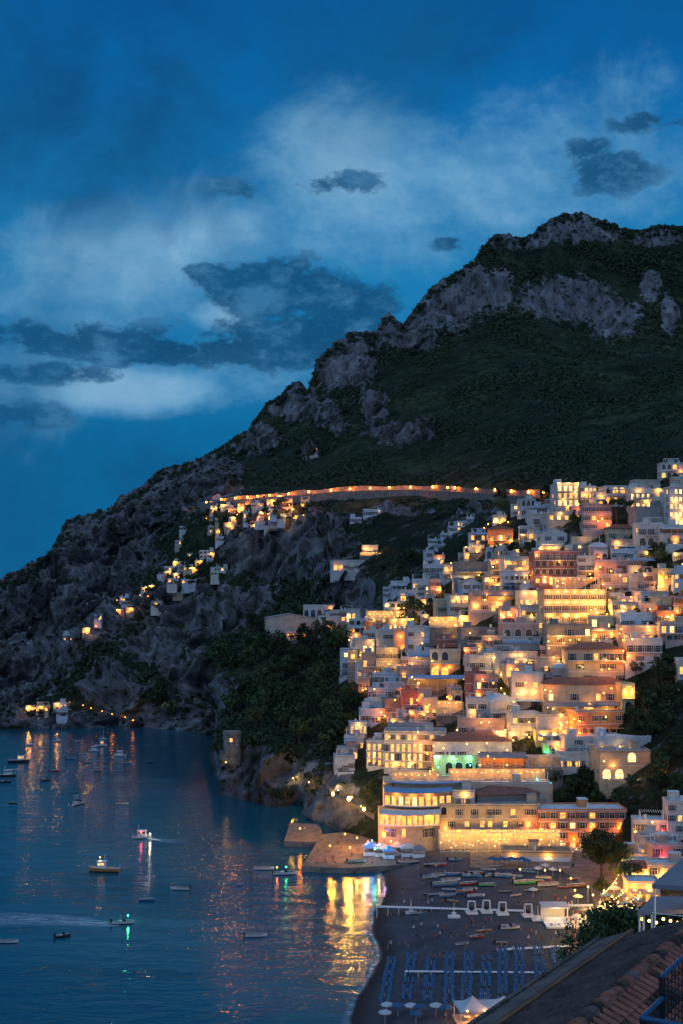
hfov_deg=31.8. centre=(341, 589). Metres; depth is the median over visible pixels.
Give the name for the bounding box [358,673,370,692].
house
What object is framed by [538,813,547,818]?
window
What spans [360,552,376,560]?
terrace
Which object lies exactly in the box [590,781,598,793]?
broadleaf tree
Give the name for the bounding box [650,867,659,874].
window
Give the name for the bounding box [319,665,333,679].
broadleaf tree
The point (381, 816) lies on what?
window
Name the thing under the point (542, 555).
window
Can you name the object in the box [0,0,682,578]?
sky
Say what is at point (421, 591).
house
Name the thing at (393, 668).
house
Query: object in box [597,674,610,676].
house
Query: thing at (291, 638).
olive tree
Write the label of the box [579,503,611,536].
house
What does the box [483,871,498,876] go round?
motorboat
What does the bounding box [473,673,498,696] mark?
house
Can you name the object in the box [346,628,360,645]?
house
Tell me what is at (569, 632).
window
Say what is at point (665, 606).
window
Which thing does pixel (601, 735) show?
house
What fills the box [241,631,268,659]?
broadleaf tree
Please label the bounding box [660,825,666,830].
window
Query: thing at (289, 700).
broadleaf tree
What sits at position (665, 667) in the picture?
broadleaf tree
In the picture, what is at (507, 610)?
house
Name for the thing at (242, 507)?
house
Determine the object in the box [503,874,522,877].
rowing boat
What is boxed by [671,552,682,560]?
house
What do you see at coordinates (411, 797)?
hotel
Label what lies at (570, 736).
house
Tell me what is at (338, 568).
house
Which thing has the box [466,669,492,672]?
terrace
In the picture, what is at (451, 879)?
rowing boat
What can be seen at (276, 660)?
broadleaf tree
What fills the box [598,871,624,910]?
alley paving
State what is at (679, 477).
house
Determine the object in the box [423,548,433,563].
house
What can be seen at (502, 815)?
hotel
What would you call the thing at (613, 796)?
broadleaf tree
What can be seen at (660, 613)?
house
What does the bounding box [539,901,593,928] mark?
beach bar
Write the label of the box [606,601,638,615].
house
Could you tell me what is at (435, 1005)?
parasol
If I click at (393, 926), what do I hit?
beach
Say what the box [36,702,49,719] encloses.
house
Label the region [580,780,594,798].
broadleaf tree
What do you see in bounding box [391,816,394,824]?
window
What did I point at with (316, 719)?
olive tree
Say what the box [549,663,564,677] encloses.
house
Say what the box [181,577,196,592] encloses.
house
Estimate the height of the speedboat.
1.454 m
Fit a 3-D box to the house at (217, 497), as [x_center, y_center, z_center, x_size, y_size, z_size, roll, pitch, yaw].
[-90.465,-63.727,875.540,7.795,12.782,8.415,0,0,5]
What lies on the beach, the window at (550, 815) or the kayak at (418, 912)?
the kayak at (418, 912)
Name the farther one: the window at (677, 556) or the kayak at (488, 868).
the window at (677, 556)
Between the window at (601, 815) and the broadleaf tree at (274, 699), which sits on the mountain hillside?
the broadleaf tree at (274, 699)
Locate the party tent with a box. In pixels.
[451,995,505,1023]
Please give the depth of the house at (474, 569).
503.69 m
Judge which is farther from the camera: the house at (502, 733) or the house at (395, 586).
the house at (395, 586)
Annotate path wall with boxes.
[316,791,373,819]
[326,783,351,795]
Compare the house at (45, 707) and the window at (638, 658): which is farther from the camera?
the house at (45, 707)
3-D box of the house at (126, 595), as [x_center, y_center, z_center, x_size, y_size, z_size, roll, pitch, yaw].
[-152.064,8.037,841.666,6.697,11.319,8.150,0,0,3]
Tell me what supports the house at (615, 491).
on the mountain hillside
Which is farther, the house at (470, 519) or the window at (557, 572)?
the house at (470, 519)
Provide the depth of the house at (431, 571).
539.17 m
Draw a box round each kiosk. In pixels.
[362,842,376,855]
[373,843,386,856]
[382,845,395,858]
[390,842,403,855]
[400,843,414,856]
[412,844,425,857]
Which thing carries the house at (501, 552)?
on the mountain hillside
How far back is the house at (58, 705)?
670.85 m
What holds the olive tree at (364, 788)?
on the mountain hillside
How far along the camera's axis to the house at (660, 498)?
473.21 m
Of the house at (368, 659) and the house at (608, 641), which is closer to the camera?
the house at (608, 641)
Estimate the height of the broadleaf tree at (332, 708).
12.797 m
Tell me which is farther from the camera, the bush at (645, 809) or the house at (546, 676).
the house at (546, 676)
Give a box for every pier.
[284,823,321,846]
[302,832,426,873]
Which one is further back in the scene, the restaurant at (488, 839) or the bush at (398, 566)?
the bush at (398, 566)
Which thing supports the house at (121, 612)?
on the mountain hillside
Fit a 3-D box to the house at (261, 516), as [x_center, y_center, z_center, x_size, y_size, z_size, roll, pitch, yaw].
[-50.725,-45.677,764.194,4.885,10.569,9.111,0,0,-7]
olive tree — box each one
[245,707,265,726]
[252,663,276,685]
[263,637,284,654]
[281,633,294,652]
[300,667,315,678]
[307,667,320,674]
[309,714,321,729]
[311,617,335,632]
[312,660,323,669]
[319,695,343,708]
[330,623,352,645]
[332,629,352,645]
[362,784,371,790]
[385,568,399,580]
[400,601,410,610]
[419,602,432,612]
[492,495,509,510]
[630,661,644,676]
[652,541,666,550]
[653,547,668,562]
[654,680,673,700]
[660,662,676,679]
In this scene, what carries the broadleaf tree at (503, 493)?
on the mountain hillside
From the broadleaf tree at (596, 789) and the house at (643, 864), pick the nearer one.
the house at (643, 864)
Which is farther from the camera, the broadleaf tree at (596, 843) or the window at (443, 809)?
the window at (443, 809)
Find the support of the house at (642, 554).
on the mountain hillside
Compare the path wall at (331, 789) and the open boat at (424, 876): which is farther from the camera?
the path wall at (331, 789)
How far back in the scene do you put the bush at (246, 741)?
441.63 m
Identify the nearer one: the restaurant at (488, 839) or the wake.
the wake
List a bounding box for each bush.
[147,693,158,704]
[161,699,179,712]
[220,632,241,641]
[220,657,237,668]
[226,713,241,722]
[228,653,254,666]
[242,735,257,743]
[243,647,267,659]
[247,733,269,744]
[317,649,335,662]
[324,744,336,753]
[327,737,343,744]
[347,710,356,718]
[366,790,373,795]
[368,780,376,787]
[394,563,403,569]
[428,498,438,503]
[481,503,495,510]
[566,786,577,792]
[625,805,637,811]
[629,723,639,729]
[629,799,638,804]
[640,806,650,812]
[646,776,663,783]
[649,767,663,772]
[653,722,665,731]
[654,688,667,694]
[654,781,665,788]
[658,700,677,708]
[663,787,669,796]
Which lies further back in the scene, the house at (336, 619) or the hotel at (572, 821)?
the house at (336, 619)
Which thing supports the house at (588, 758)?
on the mountain hillside
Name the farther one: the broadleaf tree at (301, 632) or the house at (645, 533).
the broadleaf tree at (301, 632)
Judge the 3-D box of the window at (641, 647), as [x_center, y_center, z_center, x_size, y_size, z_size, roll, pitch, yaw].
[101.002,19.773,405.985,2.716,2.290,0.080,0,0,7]
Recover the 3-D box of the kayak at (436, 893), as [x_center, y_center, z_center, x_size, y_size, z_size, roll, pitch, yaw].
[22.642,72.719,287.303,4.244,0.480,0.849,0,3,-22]
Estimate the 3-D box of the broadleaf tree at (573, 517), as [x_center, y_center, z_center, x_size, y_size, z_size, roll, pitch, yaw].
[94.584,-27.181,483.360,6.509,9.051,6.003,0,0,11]
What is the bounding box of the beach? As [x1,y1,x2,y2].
[349,849,595,1023]
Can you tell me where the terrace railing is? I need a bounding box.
[639,954,682,1023]
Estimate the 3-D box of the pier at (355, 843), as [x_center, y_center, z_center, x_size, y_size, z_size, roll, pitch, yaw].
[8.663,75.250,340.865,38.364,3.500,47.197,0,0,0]
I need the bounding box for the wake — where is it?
[36,917,108,925]
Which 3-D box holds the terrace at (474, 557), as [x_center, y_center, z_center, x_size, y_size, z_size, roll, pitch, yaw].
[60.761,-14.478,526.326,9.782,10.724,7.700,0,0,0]
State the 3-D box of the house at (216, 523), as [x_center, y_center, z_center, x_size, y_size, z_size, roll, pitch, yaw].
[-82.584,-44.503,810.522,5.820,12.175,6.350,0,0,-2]
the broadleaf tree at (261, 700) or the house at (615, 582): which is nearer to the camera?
the house at (615, 582)
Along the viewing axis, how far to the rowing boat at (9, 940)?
255.03 m
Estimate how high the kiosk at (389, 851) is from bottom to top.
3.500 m
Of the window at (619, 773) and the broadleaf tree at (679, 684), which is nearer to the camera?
the window at (619, 773)
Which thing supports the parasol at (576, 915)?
on the beach
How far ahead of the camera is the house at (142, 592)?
787.93 m
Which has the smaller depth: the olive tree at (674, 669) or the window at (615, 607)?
the olive tree at (674, 669)
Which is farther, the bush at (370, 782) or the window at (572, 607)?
the window at (572, 607)
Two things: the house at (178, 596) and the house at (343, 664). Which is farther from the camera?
the house at (178, 596)
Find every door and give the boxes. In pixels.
[342,765,347,771]
[412,763,417,769]
[526,731,532,737]
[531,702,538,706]
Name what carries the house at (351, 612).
on the mountain hillside
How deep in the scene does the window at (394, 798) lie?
344.38 m
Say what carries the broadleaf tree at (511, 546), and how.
on the mountain hillside
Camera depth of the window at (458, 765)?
381.94 m
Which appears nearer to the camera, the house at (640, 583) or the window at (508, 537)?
the house at (640, 583)
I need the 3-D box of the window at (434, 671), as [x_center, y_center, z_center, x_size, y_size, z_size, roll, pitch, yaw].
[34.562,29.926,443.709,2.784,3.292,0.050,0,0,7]
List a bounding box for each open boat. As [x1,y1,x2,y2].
[114,801,128,804]
[171,885,190,889]
[243,932,266,936]
[346,858,366,862]
[396,860,419,864]
[420,874,439,878]
[430,881,457,886]
[445,870,466,875]
[445,897,458,902]
[456,888,474,892]
[465,893,482,897]
[477,881,493,885]
[493,873,511,877]
[493,939,507,943]
[512,879,536,884]
[519,866,532,870]
[535,881,558,886]
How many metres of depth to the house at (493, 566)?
490.06 m
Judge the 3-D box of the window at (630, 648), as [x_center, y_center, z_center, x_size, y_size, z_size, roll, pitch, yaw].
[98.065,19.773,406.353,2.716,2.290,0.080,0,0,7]
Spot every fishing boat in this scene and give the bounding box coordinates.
[8,755,29,762]
[89,854,119,871]
[95,741,106,746]
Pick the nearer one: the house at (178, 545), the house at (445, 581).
the house at (445, 581)
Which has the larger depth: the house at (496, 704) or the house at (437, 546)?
the house at (437, 546)
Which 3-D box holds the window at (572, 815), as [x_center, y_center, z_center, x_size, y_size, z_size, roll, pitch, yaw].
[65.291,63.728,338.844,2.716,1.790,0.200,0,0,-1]
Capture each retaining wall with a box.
[199,485,539,504]
[470,773,550,802]
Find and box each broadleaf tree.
[148,689,169,712]
[150,674,170,703]
[203,641,233,673]
[220,685,241,712]
[235,678,256,707]
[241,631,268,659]
[246,612,263,633]
[246,686,270,707]
[250,695,269,721]
[259,628,273,653]
[260,661,279,675]
[265,653,289,671]
[270,628,287,653]
[270,694,280,703]
[273,700,288,725]
[277,711,289,726]
[278,692,296,718]
[282,700,306,719]
[289,716,310,743]
[294,622,315,648]
[306,671,322,688]
[315,624,330,636]
[317,628,342,653]
[318,727,336,745]
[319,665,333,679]
[321,701,347,719]
[322,630,343,652]
[324,721,342,743]
[331,719,346,735]
[335,712,352,733]
[341,683,355,695]
[343,694,357,708]
[350,691,363,709]
[397,567,408,577]
[403,549,422,570]
[409,597,422,616]
[493,488,508,498]
[506,541,516,550]
[523,542,531,555]
[528,539,535,548]
[542,481,552,494]
[549,770,561,780]
[553,789,567,801]
[554,915,620,961]
[567,780,578,795]
[568,511,580,529]
[569,777,581,793]
[576,765,588,782]
[577,897,656,944]
[579,826,623,876]
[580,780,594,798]
[583,770,594,781]
[586,769,594,781]
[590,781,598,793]
[590,791,605,801]
[592,875,610,892]
[603,837,633,866]
[610,794,620,800]
[611,787,619,793]
[616,789,629,804]
[622,903,673,928]
[624,773,642,793]
[625,704,642,725]
[634,685,649,708]
[636,684,649,690]
[636,711,652,730]
[639,689,653,706]
[639,720,656,735]
[639,902,682,925]
[640,691,658,710]
[641,708,660,734]
[641,715,657,725]
[648,789,663,810]
[649,745,666,764]
[650,661,673,684]
[651,752,669,769]
[653,767,669,791]
[654,653,673,677]
[658,709,676,728]
[663,732,681,755]
[666,771,680,782]
[667,664,675,682]
[668,705,680,721]
[668,781,682,793]
[674,680,682,694]
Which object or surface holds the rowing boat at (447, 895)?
on the beach
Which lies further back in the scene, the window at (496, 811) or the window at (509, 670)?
the window at (509, 670)
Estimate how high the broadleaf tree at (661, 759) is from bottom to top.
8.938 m
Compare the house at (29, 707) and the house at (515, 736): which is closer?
the house at (515, 736)
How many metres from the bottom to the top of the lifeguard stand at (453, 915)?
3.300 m
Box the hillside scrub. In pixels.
[0,211,682,797]
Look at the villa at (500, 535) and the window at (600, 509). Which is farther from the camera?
the villa at (500, 535)
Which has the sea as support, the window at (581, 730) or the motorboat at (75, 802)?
the motorboat at (75, 802)
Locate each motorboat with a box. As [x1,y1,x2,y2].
[53,932,70,937]
[68,799,85,806]
[272,869,296,874]
[446,856,461,860]
[460,871,480,877]
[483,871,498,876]
[498,923,519,929]
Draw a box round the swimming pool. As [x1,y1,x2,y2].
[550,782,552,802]
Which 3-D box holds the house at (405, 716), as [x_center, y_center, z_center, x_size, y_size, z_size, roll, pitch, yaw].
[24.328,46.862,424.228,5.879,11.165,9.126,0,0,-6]
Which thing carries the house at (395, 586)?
on the mountain hillside
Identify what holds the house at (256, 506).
on the mountain hillside
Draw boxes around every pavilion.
[501,839,572,861]
[637,896,682,931]
[652,858,682,927]
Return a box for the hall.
[264,613,315,631]
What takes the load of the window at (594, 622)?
in the house at (594, 620)
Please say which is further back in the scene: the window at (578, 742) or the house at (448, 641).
the house at (448, 641)
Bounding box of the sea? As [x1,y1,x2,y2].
[0,726,386,1023]
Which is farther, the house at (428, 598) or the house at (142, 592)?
the house at (142, 592)
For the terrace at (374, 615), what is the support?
on the mountain hillside
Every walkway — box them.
[377,905,522,916]
[405,970,540,977]
[496,945,577,951]
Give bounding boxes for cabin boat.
[0,769,15,776]
[89,742,98,750]
[114,750,125,756]
[132,829,151,838]
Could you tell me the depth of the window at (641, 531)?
457.01 m
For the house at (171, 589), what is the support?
on the mountain hillside
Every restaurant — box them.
[378,806,440,850]
[439,829,562,852]
[571,847,582,851]
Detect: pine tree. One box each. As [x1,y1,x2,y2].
[603,498,628,523]
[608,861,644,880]
[619,500,633,521]
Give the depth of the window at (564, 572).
461.61 m
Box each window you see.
[304,609,308,616]
[310,609,315,617]
[317,609,321,617]
[346,613,350,621]
[348,763,354,767]
[358,683,363,687]
[372,677,379,681]
[376,654,382,658]
[380,677,387,681]
[380,815,383,823]
[384,744,388,750]
[384,828,389,836]
[385,707,391,711]
[385,795,389,803]
[385,815,388,823]
[386,692,392,696]
[390,828,395,836]
[391,654,397,658]
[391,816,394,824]
[392,796,396,804]
[395,753,400,759]
[396,816,399,824]
[399,796,402,804]
[402,816,405,824]
[402,829,405,837]
[405,797,409,804]
[407,816,411,824]
[409,714,414,718]
[412,797,416,805]
[413,816,416,824]
[419,714,426,718]
[419,797,423,805]
[419,816,422,824]
[423,568,428,572]
[423,828,427,836]
[424,744,428,750]
[424,754,428,760]
[424,816,427,824]
[426,797,430,804]
[427,597,432,602]
[428,828,434,836]
[430,568,435,572]
[430,815,433,823]
[431,651,438,659]
[431,667,438,674]
[433,796,436,804]
[435,751,443,754]
[435,815,438,823]
[439,796,443,802]
[441,651,448,659]
[441,667,448,674]
[441,806,446,814]
[445,762,452,772]
[446,795,450,802]
[448,821,454,826]
[454,695,461,700]
[455,762,462,768]
[455,809,462,814]
[459,727,467,731]
[465,762,472,768]
[468,704,475,708]
[471,809,477,814]
[478,663,484,667]
[478,704,486,708]
[480,821,484,826]
[483,683,489,687]
[486,809,493,814]
[487,551,491,557]
[490,564,496,569]
[490,682,496,687]
[494,640,501,644]
[494,809,500,814]
[503,821,507,826]
[504,628,510,635]
[506,535,511,539]
[506,668,511,676]
[511,735,518,740]
[514,629,521,635]
[516,682,523,687]
[517,821,524,826]
[519,718,524,722]
[520,529,526,533]
[525,629,532,635]
[525,809,531,814]
[526,718,532,722]
[533,519,539,523]
[533,682,537,687]
[534,554,540,559]
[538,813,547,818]
[538,823,547,828]
[541,554,547,559]
[542,569,546,574]
[548,554,553,559]
[548,569,553,574]
[548,694,553,700]
[548,813,557,818]
[550,823,555,828]
[555,554,560,559]
[555,569,560,574]
[557,638,563,642]
[558,822,567,828]
[560,812,565,818]
[560,832,567,838]
[562,554,567,559]
[562,569,567,574]
[562,595,569,598]
[562,606,569,609]
[562,617,569,620]
[566,629,572,635]
[568,554,574,559]
[568,653,575,659]
[568,812,576,818]
[569,569,574,574]
[569,822,575,828]
[571,595,578,598]
[571,606,578,609]
[571,694,578,700]
[575,638,581,642]
[575,740,582,745]
[576,664,583,668]
[577,716,583,721]
[577,728,583,733]
[578,558,585,561]
[578,565,585,569]
[578,571,585,575]
[578,812,586,818]
[578,822,586,828]
[578,832,586,838]
[580,595,587,598]
[580,606,587,609]
[583,507,589,511]
[584,653,591,659]
[585,629,589,635]
[586,565,593,569]
[589,812,595,818]
[589,822,594,828]
[592,620,596,626]
[592,716,599,720]
[596,566,603,570]
[596,694,600,700]
[597,812,606,818]
[597,822,606,828]
[598,507,604,511]
[598,605,604,609]
[600,653,607,659]
[600,664,607,668]
[600,715,607,720]
[602,769,610,778]
[603,577,610,581]
[605,507,611,511]
[606,694,613,700]
[607,568,613,572]
[607,812,616,818]
[607,822,616,828]
[608,653,615,659]
[608,664,615,668]
[610,596,615,600]
[613,605,619,609]
[615,769,623,777]
[616,653,623,659]
[616,675,623,679]
[616,715,622,720]
[617,812,626,818]
[622,587,628,591]
[624,685,632,694]
[624,701,631,709]
[627,645,634,651]
[627,752,635,761]
[634,824,641,830]
[636,645,643,651]
[636,656,643,660]
[639,529,645,534]
[639,537,645,544]
[642,595,648,600]
[645,576,652,580]
[645,645,652,651]
[648,529,653,534]
[648,537,654,544]
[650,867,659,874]
[653,849,662,856]
[654,645,661,651]
[657,616,662,620]
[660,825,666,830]
[662,868,667,874]
[664,605,671,609]
[668,635,675,639]
[668,805,675,810]
[668,815,675,821]
[673,848,682,855]
[674,555,681,558]
[676,626,682,632]
[676,826,682,831]
[677,815,682,821]
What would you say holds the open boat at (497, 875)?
on the beach
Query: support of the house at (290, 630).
on the mountain hillside
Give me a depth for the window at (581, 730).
384.09 m
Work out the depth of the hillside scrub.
859.05 m
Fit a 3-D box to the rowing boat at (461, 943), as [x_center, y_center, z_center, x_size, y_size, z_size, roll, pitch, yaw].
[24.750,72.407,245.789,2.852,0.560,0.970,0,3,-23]
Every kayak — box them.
[409,911,426,913]
[428,892,443,894]
[476,929,491,931]
[481,868,495,869]
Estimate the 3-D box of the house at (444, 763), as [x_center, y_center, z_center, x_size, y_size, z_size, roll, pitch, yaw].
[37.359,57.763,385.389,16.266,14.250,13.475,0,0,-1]
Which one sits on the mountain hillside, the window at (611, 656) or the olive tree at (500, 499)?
the olive tree at (500, 499)
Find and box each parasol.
[378,1009,391,1014]
[380,1001,392,1006]
[391,1002,403,1007]
[404,1002,414,1007]
[409,1010,422,1015]
[413,1003,426,1008]
[429,1002,441,1007]
[439,1004,452,1009]
[572,913,580,917]
[578,907,587,910]
[600,892,611,896]
[608,885,619,889]
[616,892,626,896]
[631,897,642,901]
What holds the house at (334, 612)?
on the mountain hillside
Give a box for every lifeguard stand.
[448,912,459,917]
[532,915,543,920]
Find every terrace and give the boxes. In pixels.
[286,634,305,643]
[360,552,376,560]
[366,611,404,628]
[383,776,469,787]
[387,722,433,726]
[391,771,439,785]
[407,675,464,696]
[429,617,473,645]
[435,701,463,725]
[449,769,547,781]
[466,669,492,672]
[469,545,484,561]
[477,752,527,768]
[514,575,529,589]
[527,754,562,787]
[542,702,600,713]
[553,577,596,588]
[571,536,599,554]
[595,701,618,709]
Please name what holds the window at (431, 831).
in the restaurant at (416, 826)
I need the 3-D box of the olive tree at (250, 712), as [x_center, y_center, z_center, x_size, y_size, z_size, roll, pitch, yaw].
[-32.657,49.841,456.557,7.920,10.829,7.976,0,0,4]
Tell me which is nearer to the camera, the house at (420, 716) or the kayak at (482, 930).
the kayak at (482, 930)
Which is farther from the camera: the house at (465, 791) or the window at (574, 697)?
the window at (574, 697)
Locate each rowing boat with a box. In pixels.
[0,939,18,942]
[139,898,154,900]
[254,866,273,869]
[431,863,446,865]
[431,872,446,875]
[439,893,455,897]
[441,877,460,880]
[455,941,468,945]
[459,881,476,885]
[462,887,476,889]
[467,893,484,896]
[469,934,482,938]
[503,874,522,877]
[536,876,550,878]
[567,883,585,887]
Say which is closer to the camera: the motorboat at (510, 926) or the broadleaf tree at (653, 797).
the motorboat at (510, 926)
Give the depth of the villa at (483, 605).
466.19 m
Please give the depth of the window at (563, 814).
338.88 m
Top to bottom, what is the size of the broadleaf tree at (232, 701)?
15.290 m
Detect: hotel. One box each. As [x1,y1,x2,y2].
[383,784,452,808]
[384,722,446,775]
[431,732,513,754]
[439,793,540,828]
[528,548,581,589]
[536,797,626,846]
[537,584,605,622]
[540,677,622,704]
[550,479,578,511]
[561,642,625,681]
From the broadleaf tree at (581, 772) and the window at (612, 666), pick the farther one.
the window at (612, 666)
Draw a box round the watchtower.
[223,730,240,769]
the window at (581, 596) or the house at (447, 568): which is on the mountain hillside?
the house at (447, 568)
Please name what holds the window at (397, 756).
in the hotel at (403, 747)
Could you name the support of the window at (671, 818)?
in the house at (672, 807)
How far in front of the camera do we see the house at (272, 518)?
745.84 m
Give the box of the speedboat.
[110,918,133,923]
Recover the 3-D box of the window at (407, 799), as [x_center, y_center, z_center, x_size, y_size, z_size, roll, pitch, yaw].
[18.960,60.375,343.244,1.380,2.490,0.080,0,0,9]
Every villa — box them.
[468,585,514,624]
[487,526,513,546]
[590,740,650,798]
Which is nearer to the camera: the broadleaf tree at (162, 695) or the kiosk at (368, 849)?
the kiosk at (368, 849)
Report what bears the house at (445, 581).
on the mountain hillside
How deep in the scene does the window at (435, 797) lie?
343.67 m
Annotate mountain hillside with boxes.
[0,213,682,908]
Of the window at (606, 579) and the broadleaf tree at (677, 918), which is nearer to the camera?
the broadleaf tree at (677, 918)
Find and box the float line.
[292,917,374,918]
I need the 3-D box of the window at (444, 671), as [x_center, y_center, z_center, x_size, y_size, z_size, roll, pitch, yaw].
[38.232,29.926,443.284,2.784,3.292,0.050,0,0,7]
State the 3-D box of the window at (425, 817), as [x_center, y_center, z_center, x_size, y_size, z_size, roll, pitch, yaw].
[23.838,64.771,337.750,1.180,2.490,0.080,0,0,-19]
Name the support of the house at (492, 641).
on the mountain hillside
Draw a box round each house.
[25,705,35,710]
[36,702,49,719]
[53,699,70,710]
[56,706,70,723]
[63,631,70,642]
[82,628,90,638]
[94,614,102,629]
[116,609,123,616]
[119,593,129,603]
[121,597,134,608]
[125,608,136,617]
[140,586,146,599]
[151,598,163,615]
[158,577,165,582]
[164,566,175,574]
[167,578,176,593]
[172,572,179,580]
[173,559,182,567]
[173,591,182,600]
[175,538,182,552]
[177,561,184,572]
[179,526,186,537]
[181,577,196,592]
[183,565,188,576]
[189,564,194,574]
[195,559,202,566]
[199,547,213,559]
[206,552,214,563]
[207,524,213,535]
[210,504,217,514]
[210,564,227,584]
[211,494,223,502]
[215,518,218,528]
[215,528,219,540]
[215,533,224,548]
[221,502,230,511]
[223,521,228,533]
[226,524,234,534]
[228,505,237,513]
[229,517,238,524]
[237,504,246,511]
[243,508,249,527]
[251,500,263,513]
[254,517,263,530]
[258,510,264,524]
[264,521,268,534]
[266,497,276,506]
[268,505,276,523]
[268,520,280,530]
[270,628,295,637]
[277,514,285,529]
[282,507,291,516]
[284,498,292,507]
[301,496,310,505]
[303,605,334,619]
[306,448,316,458]
[318,612,339,637]
[330,560,364,582]
[330,608,342,618]
[333,747,354,776]
[337,740,357,759]
[339,648,352,682]
[340,605,352,626]
[344,729,364,749]
[346,608,368,628]
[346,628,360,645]
[348,614,364,631]
[348,644,359,682]
[348,719,366,738]
[349,514,361,523]
[349,636,360,647]
[352,634,374,660]
[355,659,361,683]
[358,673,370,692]
[359,702,384,727]
[361,648,375,677]
[362,545,377,551]
[363,507,380,520]
[363,626,380,638]
[364,616,386,629]
[364,693,386,707]
[366,733,383,770]
[368,682,394,697]
[372,667,397,686]
[375,625,392,652]
[376,645,397,671]
[381,695,400,719]
[383,585,390,600]
[383,597,401,610]
[383,676,403,696]
[387,616,411,628]
[387,712,402,721]
[389,659,400,671]
[390,577,410,600]
[392,626,404,653]
[394,682,402,694]
[396,660,429,683]
[396,708,408,721]
[398,587,412,604]
[400,684,418,709]
[401,651,407,664]
[402,706,415,721]
[405,620,425,654]
[408,646,429,665]
[409,706,422,721]
[412,574,422,594]
[412,709,429,721]
[415,585,427,598]
[415,599,424,614]
[415,687,431,709]
[420,609,428,624]
[421,696,437,720]
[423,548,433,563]
[423,560,442,584]
[424,594,434,604]
[424,626,440,650]
[428,537,439,548]
[428,579,440,595]
[430,643,460,674]
[431,751,477,775]
[433,553,445,563]
[433,594,451,616]
[434,542,445,551]
[437,633,456,648]
[439,567,451,584]
[440,531,448,541]
[443,559,451,579]
[446,683,461,700]
[447,522,460,536]
[447,591,467,616]
[452,559,487,592]
[452,576,473,594]
[452,689,462,700]
[452,781,475,803]
[453,521,466,527]
[456,622,497,658]
[457,610,469,626]
[457,710,505,732]
[458,553,462,561]
[458,578,480,594]
[463,542,484,561]
[463,647,478,664]
[464,649,487,671]
[464,666,485,705]
[466,513,474,524]
[466,691,493,716]
[467,920,682,1023]
[468,528,487,546]
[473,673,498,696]
[473,727,486,731]
[475,785,541,802]
[481,630,502,649]
[482,571,499,589]
[483,647,493,669]
[485,547,493,561]
[487,696,516,720]
[488,559,498,574]
[491,645,537,674]
[491,693,509,726]
[492,511,506,525]
[492,724,506,736]
[493,543,508,558]
[496,544,515,558]
[498,601,517,621]
[498,617,537,635]
[499,551,528,574]
[499,638,540,650]
[500,568,529,589]
[500,657,533,687]
[502,633,540,642]
[504,724,519,741]
[506,705,539,739]
[510,504,516,517]
[510,666,543,709]
[512,549,529,555]
[515,585,537,603]
[515,602,538,621]
[517,495,535,518]
[518,526,528,547]
[518,582,537,589]
[525,502,545,522]
[527,509,541,540]
[527,529,539,541]
[531,545,564,550]
[533,726,565,752]
[534,656,559,672]
[535,528,566,549]
[535,608,543,636]
[535,707,567,742]
[539,645,544,655]
[542,499,549,511]
[542,507,570,532]
[542,618,591,657]
[543,672,551,680]
[546,737,560,754]
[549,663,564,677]
[554,744,585,774]
[558,728,592,750]
[564,542,583,554]
[564,702,623,735]
[569,504,578,514]
[576,553,593,576]
[579,482,596,503]
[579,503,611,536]
[583,743,597,769]
[586,615,614,627]
[588,542,606,556]
[588,727,651,745]
[591,490,606,502]
[591,622,615,641]
[594,544,608,558]
[594,555,626,576]
[597,568,628,600]
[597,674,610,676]
[598,482,645,506]
[598,637,612,644]
[603,524,631,539]
[605,535,634,555]
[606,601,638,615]
[609,592,622,600]
[610,543,652,558]
[614,612,654,624]
[615,622,657,647]
[615,682,635,713]
[618,591,633,600]
[618,842,647,866]
[619,860,646,881]
[622,868,660,906]
[624,632,662,678]
[626,483,650,511]
[626,554,655,572]
[628,502,663,534]
[628,571,642,591]
[630,476,659,487]
[631,809,667,847]
[632,517,663,547]
[633,548,647,557]
[633,586,669,609]
[634,576,656,590]
[636,824,672,851]
[640,603,652,611]
[641,567,652,580]
[643,832,682,857]
[644,851,681,889]
[648,591,671,609]
[648,605,675,623]
[651,484,663,502]
[652,563,676,590]
[653,491,663,506]
[655,616,682,648]
[657,458,682,480]
[657,520,682,554]
[662,600,671,609]
[662,790,682,840]
[663,481,682,523]
[669,473,682,485]
[669,590,682,613]
[670,530,679,543]
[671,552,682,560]
[671,565,682,593]
[674,657,682,690]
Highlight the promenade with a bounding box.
[470,850,615,906]
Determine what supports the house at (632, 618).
on the mountain hillside
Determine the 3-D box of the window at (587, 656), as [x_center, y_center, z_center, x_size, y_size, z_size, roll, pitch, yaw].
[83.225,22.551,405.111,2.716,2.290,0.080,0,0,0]
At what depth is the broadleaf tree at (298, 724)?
433.38 m
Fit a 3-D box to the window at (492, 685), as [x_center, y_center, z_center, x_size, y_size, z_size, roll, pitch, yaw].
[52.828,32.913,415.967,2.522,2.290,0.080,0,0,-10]
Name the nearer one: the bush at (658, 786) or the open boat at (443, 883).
the open boat at (443, 883)
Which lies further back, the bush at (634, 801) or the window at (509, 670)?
the window at (509, 670)
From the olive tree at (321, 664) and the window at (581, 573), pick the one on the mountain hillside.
the olive tree at (321, 664)
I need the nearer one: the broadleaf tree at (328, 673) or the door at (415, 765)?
the door at (415, 765)
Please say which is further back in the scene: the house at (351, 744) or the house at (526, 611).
the house at (526, 611)
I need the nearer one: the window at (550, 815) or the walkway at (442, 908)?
the walkway at (442, 908)
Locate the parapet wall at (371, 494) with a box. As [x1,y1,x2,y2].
[195,490,525,511]
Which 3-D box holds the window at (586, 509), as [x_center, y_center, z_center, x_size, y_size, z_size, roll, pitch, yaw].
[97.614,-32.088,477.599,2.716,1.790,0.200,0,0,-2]
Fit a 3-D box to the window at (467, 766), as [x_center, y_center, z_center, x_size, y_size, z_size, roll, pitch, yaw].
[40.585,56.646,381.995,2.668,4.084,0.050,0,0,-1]

